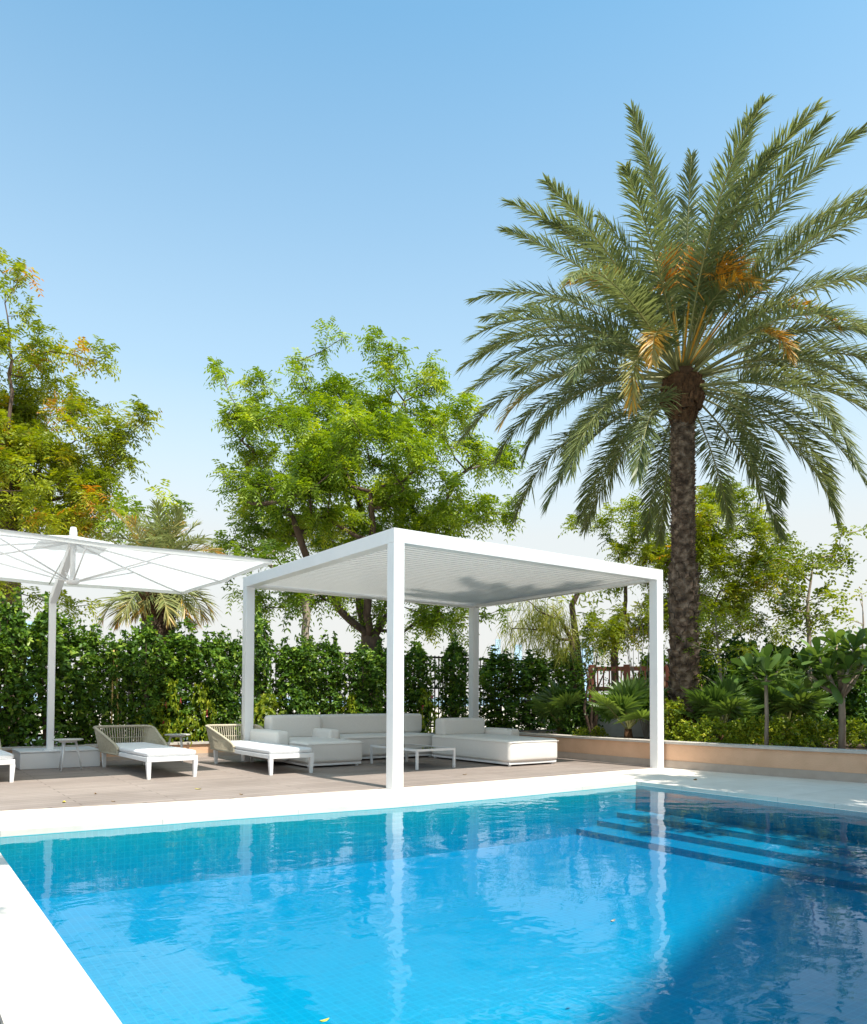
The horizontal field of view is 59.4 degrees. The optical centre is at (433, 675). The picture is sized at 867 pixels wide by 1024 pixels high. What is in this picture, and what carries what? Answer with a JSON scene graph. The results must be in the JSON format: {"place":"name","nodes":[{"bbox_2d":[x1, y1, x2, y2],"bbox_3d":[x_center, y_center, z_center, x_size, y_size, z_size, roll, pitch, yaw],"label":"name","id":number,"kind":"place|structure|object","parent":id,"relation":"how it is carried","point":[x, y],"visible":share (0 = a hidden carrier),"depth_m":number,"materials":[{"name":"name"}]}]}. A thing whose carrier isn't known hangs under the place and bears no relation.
{"place":"outdoors","nodes":[
{"label":"outdoors","id":0,"kind":"place"},
{"bbox_2d":[9,728,577,746],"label":"hedge soil","id":1,"kind":"structure","parent":0,"point":[174,740],"depth_m":13.66,"materials":[{"name":"brown soil"}]},
{"bbox_2d":[0,628,16,669],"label":"hedge shrub","id":2,"kind":"object","parent":1,"relation":"on","point":[4,653],"visible":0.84,"depth_m":11.86,"materials":[{"name":"green plant"}]},
{"bbox_2d":[0,586,40,746],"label":"hedge shrub","id":3,"kind":"object","parent":1,"relation":"on","point":[15,630],"visible":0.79,"depth_m":12.03,"materials":[{"name":"green plant"}]},
{"bbox_2d":[8,591,92,746],"bbox_3d":[-6.268,0.000,12.389,1.373,2.689,1.399,-1,-2,40],"label":"hedge shrub","id":4,"kind":"object","parent":1,"relation":"on","point":[31,723],"visible":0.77,"depth_m":12.15,"materials":[{"name":"green plant"}]},
{"bbox_2d":[57,618,121,744],"bbox_3d":[-5.917,0.143,12.855,1.139,2.287,1.093,-1,-2,32],"label":"hedge shrub","id":5,"kind":"object","parent":1,"relation":"on","point":[88,661],"visible":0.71,"depth_m":12.68,"materials":[{"name":"green plant"}]},
{"bbox_2d":[110,650,114,736],"bbox_3d":[-5.454,0.435,12.897,0.052,1.739,0.030,1,-2,-36],"label":"bamboo stake","id":6,"kind":"object","parent":1,"relation":"on","point":[112,697],"visible":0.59,"depth_m":12.89,"materials":[{"name":"brown wood"}]},
{"bbox_2d":[95,628,134,742],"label":"hedge shrub","id":7,"kind":"object","parent":1,"relation":"on","point":[121,686],"visible":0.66,"depth_m":12.93,"materials":[{"name":"green plant"}]},
{"bbox_2d":[116,650,118,742],"bbox_3d":[-5.382,0.436,12.949,0.081,1.741,0.030,1,-2,-36],"label":"bamboo stake","id":8,"kind":"object","parent":1,"relation":"on","point":[117,697],"visible":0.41,"depth_m":12.94,"materials":[{"name":"brown wood"}]},
{"bbox_2d":[115,614,180,741],"bbox_3d":[-5.092,0.144,13.159,1.148,2.458,1.083,0,-2,17],"label":"hedge shrub","id":9,"kind":"object","parent":1,"relation":"on","point":[145,639],"visible":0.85,"depth_m":13.05,"materials":[{"name":"green plant"}]},
{"bbox_2d":[125,696,184,742],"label":"shrub","id":10,"kind":"object","parent":1,"relation":"on","point":[154,712],"visible":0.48,"depth_m":13.01,"materials":[{"name":"green plant"}]},
{"bbox_2d":[90,508,225,703],"bbox_3d":[-5.391,-0.829,14.504,2.816,4.760,2.124,0,-2,20],"label":"young palm","id":11,"kind":"object","parent":1,"relation":"on","point":[160,604],"visible":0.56,"depth_m":14.22,"materials":[{"name":"green plant"}]},
{"bbox_2d":[158,670,191,742],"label":"flowering shrub","id":12,"kind":"object","parent":1,"relation":"on","point":[170,690],"visible":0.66,"depth_m":13.15,"materials":[{"name":"green plant"}]},
{"bbox_2d":[149,617,215,741],"bbox_3d":[-4.622,0.163,13.796,1.373,2.426,1.399,0,-2,10],"label":"hedge shrub","id":13,"kind":"object","parent":1,"relation":"on","point":[186,668],"visible":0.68,"depth_m":13.57,"materials":[{"name":"green plant"}]},
{"bbox_2d":[183,674,218,745],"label":"flowering shrub","id":14,"kind":"object","parent":1,"relation":"on","point":[200,700],"visible":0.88,"depth_m":13.47,"materials":[{"name":"green plant"}]},
{"bbox_2d":[185,624,241,740],"bbox_3d":[-4.147,0.183,13.981,1.139,2.286,1.093,0,-2,3],"label":"hedge shrub","id":15,"kind":"object","parent":1,"relation":"on","point":[214,650],"visible":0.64,"depth_m":13.82,"materials":[{"name":"green plant"}]},
{"bbox_2d":[215,629,242,739],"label":"hedge shrub","id":16,"kind":"object","parent":1,"relation":"on","point":[235,689],"visible":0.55,"depth_m":14.09,"materials":[{"name":"green plant"}]},
{"bbox_2d":[240,603,279,724],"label":"hedge shrub","id":17,"kind":"object","parent":1,"relation":"on","point":[262,648],"visible":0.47,"depth_m":14.51,"materials":[{"name":"green plant"}]},
{"bbox_2d":[235,687,286,739],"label":"shrub","id":18,"kind":"object","parent":1,"relation":"on","point":[272,699],"visible":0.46,"depth_m":14.30,"materials":[{"name":"green plant"}]},
{"bbox_2d":[0,641,530,743],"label":"metal fence","id":19,"kind":"object","parent":1,"relation":"on","point":[349,653],"visible":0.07,"depth_m":17.83,"materials":[{"name":"black metal"}]},
{"bbox_2d":[221,538,348,713],"bbox_3d":[-2.963,-0.619,15.353,2.706,4.377,1.426,1,-2,-36],"label":"pale trunk tree","id":20,"kind":"object","parent":1,"relation":"on","point":[306,606],"visible":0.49,"depth_m":15.29,"materials":[{"name":"green plant"}]},
{"bbox_2d":[267,633,315,714],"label":"hedge shrub","id":21,"kind":"object","parent":1,"relation":"on","point":[284,673],"visible":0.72,"depth_m":14.69,"materials":[{"name":"green plant"}]},
{"bbox_2d":[286,629,325,714],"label":"hedge shrub","id":22,"kind":"object","parent":1,"relation":"on","point":[316,694],"visible":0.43,"depth_m":15.05,"materials":[{"name":"green plant"}]},
{"bbox_2d":[309,630,354,714],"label":"hedge shrub","id":23,"kind":"object","parent":1,"relation":"on","point":[327,654],"visible":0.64,"depth_m":15.34,"materials":[{"name":"green plant"}]},
{"bbox_2d":[339,688,358,713],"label":"shrub","id":24,"kind":"object","parent":1,"relation":"on","point":[349,699],"visible":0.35,"depth_m":15.36,"materials":[{"name":"green plant"}]},
{"bbox_2d":[334,639,385,713],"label":"hedge shrub","id":25,"kind":"object","parent":1,"relation":"on","point":[360,658],"visible":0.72,"depth_m":15.59,"materials":[{"name":"green plant"}]},
{"bbox_2d":[363,638,406,713],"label":"hedge shrub","id":26,"kind":"object","parent":1,"relation":"on","point":[381,657],"visible":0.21,"depth_m":16.10,"materials":[{"name":"green plant"}]},
{"bbox_2d":[404,635,443,732],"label":"hedge shrub","id":27,"kind":"object","parent":1,"relation":"on","point":[418,656],"visible":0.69,"depth_m":16.53,"materials":[{"name":"green plant"}]},
{"bbox_2d":[413,681,443,733],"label":"flowering shrub","id":28,"kind":"object","parent":1,"relation":"on","point":[428,696],"visible":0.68,"depth_m":16.33,"materials":[{"name":"green plant"}]},
{"bbox_2d":[431,631,468,717],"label":"hedge shrub","id":29,"kind":"object","parent":1,"relation":"on","point":[456,684],"visible":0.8,"depth_m":17.02,"materials":[{"name":"green plant"}]},
{"bbox_2d":[479,644,534,729],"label":"hedge shrub","id":30,"kind":"object","parent":1,"relation":"on","point":[489,670],"visible":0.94,"depth_m":17.96,"materials":[{"name":"green plant"}]},
{"bbox_2d":[508,647,557,729],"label":"hedge shrub","id":31,"kind":"object","parent":1,"relation":"on","point":[540,671],"visible":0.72,"depth_m":18.34,"materials":[{"name":"green plant"}]},
{"bbox_2d":[483,596,617,727],"bbox_3d":[2.977,-0.408,18.829,3.506,4.192,1.893,0,-2,-3],"label":"weeping tree","id":32,"kind":"object","parent":1,"relation":"on","point":[549,618],"visible":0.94,"depth_m":18.79,"materials":[{"name":"green plant"}]},
{"bbox_2d":[535,644,587,729],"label":"hedge shrub","id":33,"kind":"object","parent":1,"relation":"on","point":[556,675],"visible":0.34,"depth_m":19.00,"materials":[{"name":"green plant"}]},
{"bbox_2d":[527,587,630,690],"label":"leaning tree","id":34,"kind":"object","parent":1,"relation":"on","point":[575,597],"visible":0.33,"depth_m":20.92,"materials":[{"name":"green plant"}]},
{"bbox_2d":[0,755,650,810],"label":"pool deck","id":35,"kind":"structure","parent":0,"point":[119,782],"depth_m":9.75,"materials":[{"name":"brown wood"}]},
{"bbox_2d":[0,742,14,781],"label":"sun lounger","id":36,"kind":"object","parent":35,"relation":"on","point":[6,758],"visible":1,"depth_m":9.18,"materials":[{"name":"fabric"}]},
{"bbox_2d":[12,746,99,769],"bbox_3d":[-5.645,1.226,11.371,1.080,0.255,0.860,1,-2,-36],"label":"umbrella base","id":37,"kind":"object","parent":35,"relation":"on","point":[31,758],"visible":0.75,"depth_m":11.03,"materials":[{"name":"white metal"}]},
{"bbox_2d":[0,527,271,749],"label":"cantilever umbrella","id":38,"kind":"object","parent":37,"relation":"on","point":[59,562],"visible":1,"depth_m":10.75,"materials":[{"name":"fabric"}]},
{"bbox_2d":[52,738,83,770],"bbox_3d":[-5.174,1.119,10.752,0.400,0.441,0.400,0,-2,-1],"label":"side table","id":39,"kind":"object","parent":35,"relation":"on","point":[65,740],"visible":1,"depth_m":10.70,"materials":[{"name":"white metal"}]},
{"bbox_2d":[1,740,240,760],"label":"planter wall","id":40,"kind":"structure","parent":35,"relation":"on","point":[201,749],"depth_m":13.06,"materials":[{"name":"beige stone"}]},
{"bbox_2d":[93,725,197,779],"bbox_3d":[-4.065,1.037,10.682,0.859,0.605,2.391,1,-2,-38],"label":"sun lounger","id":41,"kind":"object","parent":35,"relation":"on","point":[150,747],"visible":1,"depth_m":10.61,"materials":[{"name":"white fabric"}]},
{"bbox_2d":[164,734,189,761],"bbox_3d":[-4.126,1.166,12.241,0.400,0.441,0.400,-1,-2,44],"label":"side table","id":42,"kind":"object","parent":35,"relation":"on","point":[178,735],"visible":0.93,"depth_m":12.14,"materials":[{"name":"white metal"}]},
{"bbox_2d":[205,724,313,774],"bbox_3d":[-2.608,1.059,11.260,0.859,0.605,2.391,1,-2,-36],"label":"sun lounger","id":43,"kind":"object","parent":35,"relation":"on","point":[218,741],"visible":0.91,"depth_m":10.99,"materials":[{"name":"fabric"}]},
{"bbox_2d":[250,715,363,767],"bbox_3d":[-2.024,1.009,11.977,1.195,0.752,1.670,1,-2,-36],"label":"chaise sofa","id":44,"kind":"object","parent":35,"relation":"on","point":[295,730],"visible":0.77,"depth_m":11.58,"materials":[{"name":"white fabric"}]},
{"bbox_2d":[312,713,435,758],"bbox_3d":[-1.004,1.048,13.204,2.334,0.752,1.024,1,-2,-36],"label":"sofa","id":45,"kind":"object","parent":35,"relation":"on","point":[368,730],"visible":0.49,"depth_m":13.12,"materials":[{"name":"white fabric"}]},
{"bbox_2d":[370,743,454,769],"bbox_3d":[-0.336,1.235,11.672,0.700,0.294,1.300,1,-2,-36],"label":"coffee table","id":46,"kind":"object","parent":35,"relation":"on","point":[417,748],"visible":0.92,"depth_m":11.36,"materials":[{"name":"white metal"}]},
{"bbox_2d":[241,528,663,789],"bbox_3d":[0.180,-0.102,11.949,4.847,3.000,4.571,1,-2,-36],"label":"pergola","id":47,"kind":"object","parent":35,"relation":"on","point":[395,568],"visible":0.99,"depth_m":11.38,"materials":[{"name":"white metal"}]},
{"bbox_2d":[432,718,558,766],"bbox_3d":[1.051,1.070,12.673,1.291,0.692,2.101,1,-2,-36],"label":"chaise sofa","id":48,"kind":"object","parent":35,"relation":"on","point":[472,739],"visible":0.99,"depth_m":12.12,"materials":[{"name":"white fabric"}]},
{"bbox_2d":[1,706,825,743],"bbox_3d":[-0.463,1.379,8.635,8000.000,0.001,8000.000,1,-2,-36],"label":"ground","id":49,"kind":"structure","parent":0,"point":[319,713],"depth_m":43.08,"materials":[{"name":"brown soil"}]},
{"bbox_2d":[0,247,163,742],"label":"neem tree","id":50,"kind":"object","parent":49,"relation":"on","point":[24,446],"visible":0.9,"depth_m":16.70,"materials":[{"name":"green plant"}]},
{"bbox_2d":[94,479,194,629],"bbox_3d":[-5.932,-1.272,15.522,1.955,5.661,1.476,1,-2,-36],"label":"neem sapling","id":51,"kind":"object","parent":49,"relation":"on","point":[126,508],"visible":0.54,"depth_m":15.47,"materials":[{"name":"green plant"}]},
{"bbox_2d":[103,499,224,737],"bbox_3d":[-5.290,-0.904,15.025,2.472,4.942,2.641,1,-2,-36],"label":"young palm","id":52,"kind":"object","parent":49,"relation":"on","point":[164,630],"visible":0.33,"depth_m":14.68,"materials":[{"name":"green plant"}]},
{"bbox_2d":[203,315,529,713],"bbox_3d":[-1.541,-3.437,17.844,6.954,10.184,6.156,1,-2,-36],"label":"neem tree","id":53,"kind":"object","parent":49,"relation":"on","point":[323,456],"visible":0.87,"depth_m":17.29,"materials":[{"name":"green plant"}]},
{"bbox_2d":[558,474,808,684],"bbox_3d":[6.507,-1.874,19.976,6.443,7.221,3.477,0,-2,6],"label":"neem tree","id":54,"kind":"object","parent":49,"relation":"on","point":[711,545],"visible":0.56,"depth_m":19.68,"materials":[{"name":"leaf"},{"name":"bark"}]},
{"bbox_2d":[0,768,866,1023],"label":"pool paving","id":55,"kind":"structure","parent":0,"point":[45,978],"depth_m":6.92,"materials":[{"name":"white stone"}]},
{"bbox_2d":[0,785,866,1023],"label":"pool basin","id":56,"kind":"object","parent":55,"relation":"in","point":[721,909],"visible":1,"depth_m":5.71,"materials":[{"name":"tile"}]},
{"bbox_2d":[519,732,866,782],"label":"planter wall","id":57,"kind":"structure","parent":55,"relation":"on","point":[843,765],"depth_m":10.76,"materials":[{"name":"beige stone"}]},
{"bbox_2d":[0,0,866,836],"label":"sky","id":58,"kind":"structure","parent":0,"point":[184,183],"materials":[{"name":"blue"}]},
{"bbox_2d":[1,696,866,707],"bbox_3d":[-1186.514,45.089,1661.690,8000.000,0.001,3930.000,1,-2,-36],"label":"sea","id":59,"kind":"structure","parent":0,"point":[317,703],"depth_m":198.44,"materials":[{"name":"blue"}]},
{"bbox_2d":[491,639,500,697],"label":"tower","id":60,"kind":"structure","parent":59,"relation":"on","point":[496,646],"depth_m":1495.55,"materials":[{"name":"white glass"}]},
{"bbox_2d":[514,645,521,694],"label":"tower","id":61,"kind":"structure","parent":59,"relation":"on","point":[517,650],"depth_m":1497.20,"materials":[{"name":"white glass"}]},
{"bbox_2d":[580,642,592,698],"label":"tower","id":62,"kind":"structure","parent":0,"point":[583,661],"depth_m":1290.51,"materials":[{"name":"white glass"}]},
{"bbox_2d":[519,729,866,749],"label":"bed soil","id":63,"kind":"structure","parent":0,"point":[859,747],"depth_m":13.62,"materials":[{"name":"brown soil"}]},
{"bbox_2d":[528,676,588,733],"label":"fan palm","id":64,"kind":"object","parent":63,"relation":"on","point":[547,701],"visible":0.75,"depth_m":14.38,"materials":[{"name":"green plant"}]},
{"bbox_2d":[546,685,603,735],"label":"green bush","id":65,"kind":"object","parent":63,"relation":"on","point":[569,726],"visible":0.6,"depth_m":14.23,"materials":[{"name":"green plant"}]},
{"bbox_2d":[538,647,625,735],"bbox_3d":[2.797,0.362,13.948,1.334,1.822,1.738,1,-2,-36],"label":"bare shrub","id":66,"kind":"object","parent":63,"relation":"on","point":[593,723],"visible":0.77,"depth_m":13.80,"materials":[{"name":"green plant"}]},
{"bbox_2d":[572,726,591,735],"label":"shrub","id":67,"kind":"object","parent":63,"relation":"on","point":[581,731],"visible":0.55,"depth_m":13.16,"materials":[{"name":"green plant"}]},
{"bbox_2d":[591,725,609,736],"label":"shrub","id":68,"kind":"object","parent":63,"relation":"on","point":[598,731],"visible":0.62,"depth_m":13.56,"materials":[{"name":"green plant"}]},
{"bbox_2d":[588,673,669,737],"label":"fan palm","id":69,"kind":"object","parent":63,"relation":"on","point":[626,696],"visible":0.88,"depth_m":12.76,"materials":[{"name":"green plant"}]},
{"bbox_2d":[588,664,669,708],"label":"wooden fence","id":70,"kind":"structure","parent":63,"relation":"on","point":[625,668],"depth_m":15.76,"materials":[{"name":"brown wood"}]},
{"bbox_2d":[597,714,668,736],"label":"kerb wall","id":71,"kind":"structure","parent":63,"relation":"on","point":[613,730],"depth_m":14.83,"materials":[{"name":"grey concrete"}]},
{"bbox_2d":[618,602,667,737],"bbox_3d":[4.038,-0.124,14.399,0.991,2.822,0.782,1,-2,-36],"label":"bare shrub","id":72,"kind":"object","parent":63,"relation":"on","point":[646,728],"visible":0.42,"depth_m":14.36,"materials":[{"name":"green plant"}]},
{"bbox_2d":[635,647,668,686],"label":"green bush","id":73,"kind":"object","parent":63,"relation":"on","point":[645,664],"visible":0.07,"depth_m":18.86,"materials":[{"name":"green plant"}]},
{"bbox_2d":[454,94,866,740],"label":"date palm","id":74,"kind":"object","parent":63,"relation":"on","point":[696,280],"visible":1,"depth_m":12.78,"materials":[{"name":"green plant"}]},
{"bbox_2d":[664,696,692,740],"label":"shrub","id":75,"kind":"object","parent":63,"relation":"on","point":[672,719],"visible":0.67,"depth_m":12.78,"materials":[{"name":"green plant"}]},
{"bbox_2d":[664,719,715,742],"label":"shrub","id":76,"kind":"object","parent":63,"relation":"on","point":[686,732],"visible":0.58,"depth_m":11.94,"materials":[{"name":"green plant"}]},
{"bbox_2d":[664,645,731,736],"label":"green bush","id":77,"kind":"object","parent":63,"relation":"on","point":[711,672],"visible":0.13,"depth_m":14.22,"materials":[{"name":"green plant"}]},
{"bbox_2d":[663,575,760,718],"bbox_3d":[4.964,-0.309,13.673,1.707,3.048,1.684,0,-2,-6],"label":"tree","id":78,"kind":"object","parent":63,"relation":"on","point":[702,620],"visible":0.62,"depth_m":13.45,"materials":[{"name":"green plant"}]},
{"bbox_2d":[682,714,743,743],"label":"shrub","id":79,"kind":"object","parent":63,"relation":"on","point":[704,722],"visible":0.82,"depth_m":11.79,"materials":[{"name":"green plant"}]},
{"bbox_2d":[671,673,768,739],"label":"fan palm","id":80,"kind":"object","parent":63,"relation":"on","point":[726,697],"visible":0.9,"depth_m":12.38,"materials":[{"name":"green plant"}]},
{"bbox_2d":[715,719,754,744],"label":"shrub","id":81,"kind":"object","parent":63,"relation":"on","point":[734,724],"visible":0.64,"depth_m":11.81,"materials":[{"name":"green plant"}]},
{"bbox_2d":[713,715,757,742],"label":"shrub","id":82,"kind":"object","parent":63,"relation":"on","point":[740,729],"visible":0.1,"depth_m":12.96,"materials":[{"name":"green plant"}]},
{"bbox_2d":[713,632,776,732],"bbox_3d":[6.321,0.253,15.453,2.249,2.273,2.078,0,-2,0],"label":"green bush","id":83,"kind":"object","parent":63,"relation":"on","point":[733,642],"visible":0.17,"depth_m":15.31,"materials":[{"name":"green plant"}]},
{"bbox_2d":[728,714,787,745],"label":"shrub","id":84,"kind":"object","parent":63,"relation":"on","point":[754,725],"visible":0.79,"depth_m":11.63,"materials":[{"name":"green plant"}]},
{"bbox_2d":[743,685,778,738],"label":"green bush","id":85,"kind":"object","parent":63,"relation":"on","point":[756,715],"visible":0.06,"depth_m":14.05,"materials":[{"name":"green plant"}]},
{"bbox_2d":[726,644,805,744],"bbox_3d":[4.924,0.367,11.230,0.997,1.656,1.096,1,-2,-36],"label":"frangipani","id":86,"kind":"object","parent":63,"relation":"on","point":[749,663],"visible":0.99,"depth_m":11.20,"materials":[{"name":"green plant"}]},
{"bbox_2d":[749,713,815,746],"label":"shrub","id":87,"kind":"object","parent":63,"relation":"on","point":[784,723],"visible":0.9,"depth_m":11.40,"materials":[{"name":"green plant"}]},
{"bbox_2d":[760,638,812,682],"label":"green bush","id":88,"kind":"object","parent":63,"relation":"on","point":[782,647],"visible":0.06,"depth_m":15.78,"materials":[{"name":"green plant"}]},
{"bbox_2d":[743,666,835,739],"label":"fan palm","id":89,"kind":"object","parent":63,"relation":"on","point":[803,701],"visible":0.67,"depth_m":12.58,"materials":[{"name":"green plant"}]},
{"bbox_2d":[770,709,823,739],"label":"shrub","id":90,"kind":"object","parent":63,"relation":"on","point":[798,721],"visible":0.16,"depth_m":13.08,"materials":[{"name":"green plant"}]},
{"bbox_2d":[774,687,830,740],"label":"green bush","id":91,"kind":"object","parent":63,"relation":"on","point":[823,716],"visible":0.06,"depth_m":13.29,"materials":[{"name":"green plant"}]},
{"bbox_2d":[782,714,826,747],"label":"shrub","id":92,"kind":"object","parent":63,"relation":"on","point":[810,724],"visible":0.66,"depth_m":11.70,"materials":[{"name":"green plant"}]},
{"bbox_2d":[752,523,866,681],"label":"slender tree","id":93,"kind":"object","parent":63,"relation":"on","point":[797,572],"visible":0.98,"depth_m":15.45,"materials":[{"name":"leaf"},{"name":"pale bark"}]},
{"bbox_2d":[791,719,846,747],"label":"shrub","id":94,"kind":"object","parent":63,"relation":"on","point":[827,727],"visible":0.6,"depth_m":11.79,"materials":[{"name":"green plant"}]},
{"bbox_2d":[785,627,866,748],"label":"frangipani","id":95,"kind":"object","parent":63,"relation":"on","point":[843,657],"visible":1,"depth_m":11.35,"materials":[{"name":"green plant"}]},
{"bbox_2d":[793,642,866,733],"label":"green bush","id":96,"kind":"object","parent":63,"relation":"on","point":[816,673],"visible":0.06,"depth_m":15.65,"materials":[{"name":"green plant"}]},
{"bbox_2d":[819,661,866,737],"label":"green bush","id":97,"kind":"object","parent":63,"relation":"on","point":[855,697],"visible":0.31,"depth_m":14.74,"materials":[{"name":"green plant"}]},
{"bbox_2d":[822,717,866,747],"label":"shrub","id":98,"kind":"object","parent":63,"relation":"on","point":[860,727],"visible":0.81,"depth_m":11.79,"materials":[{"name":"green plant"}]},
{"bbox_2d":[833,580,866,648],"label":"slender tree","id":99,"kind":"object","parent":63,"relation":"on","point":[862,623],"visible":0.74,"depth_m":16.48,"materials":[{"name":"green plant"}]},
{"bbox_2d":[836,697,866,742],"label":"green bush","id":100,"kind":"object","parent":63,"relation":"on","point":[862,715],"visible":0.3,"depth_m":13.21,"materials":[{"name":"green plant"}]}
]}

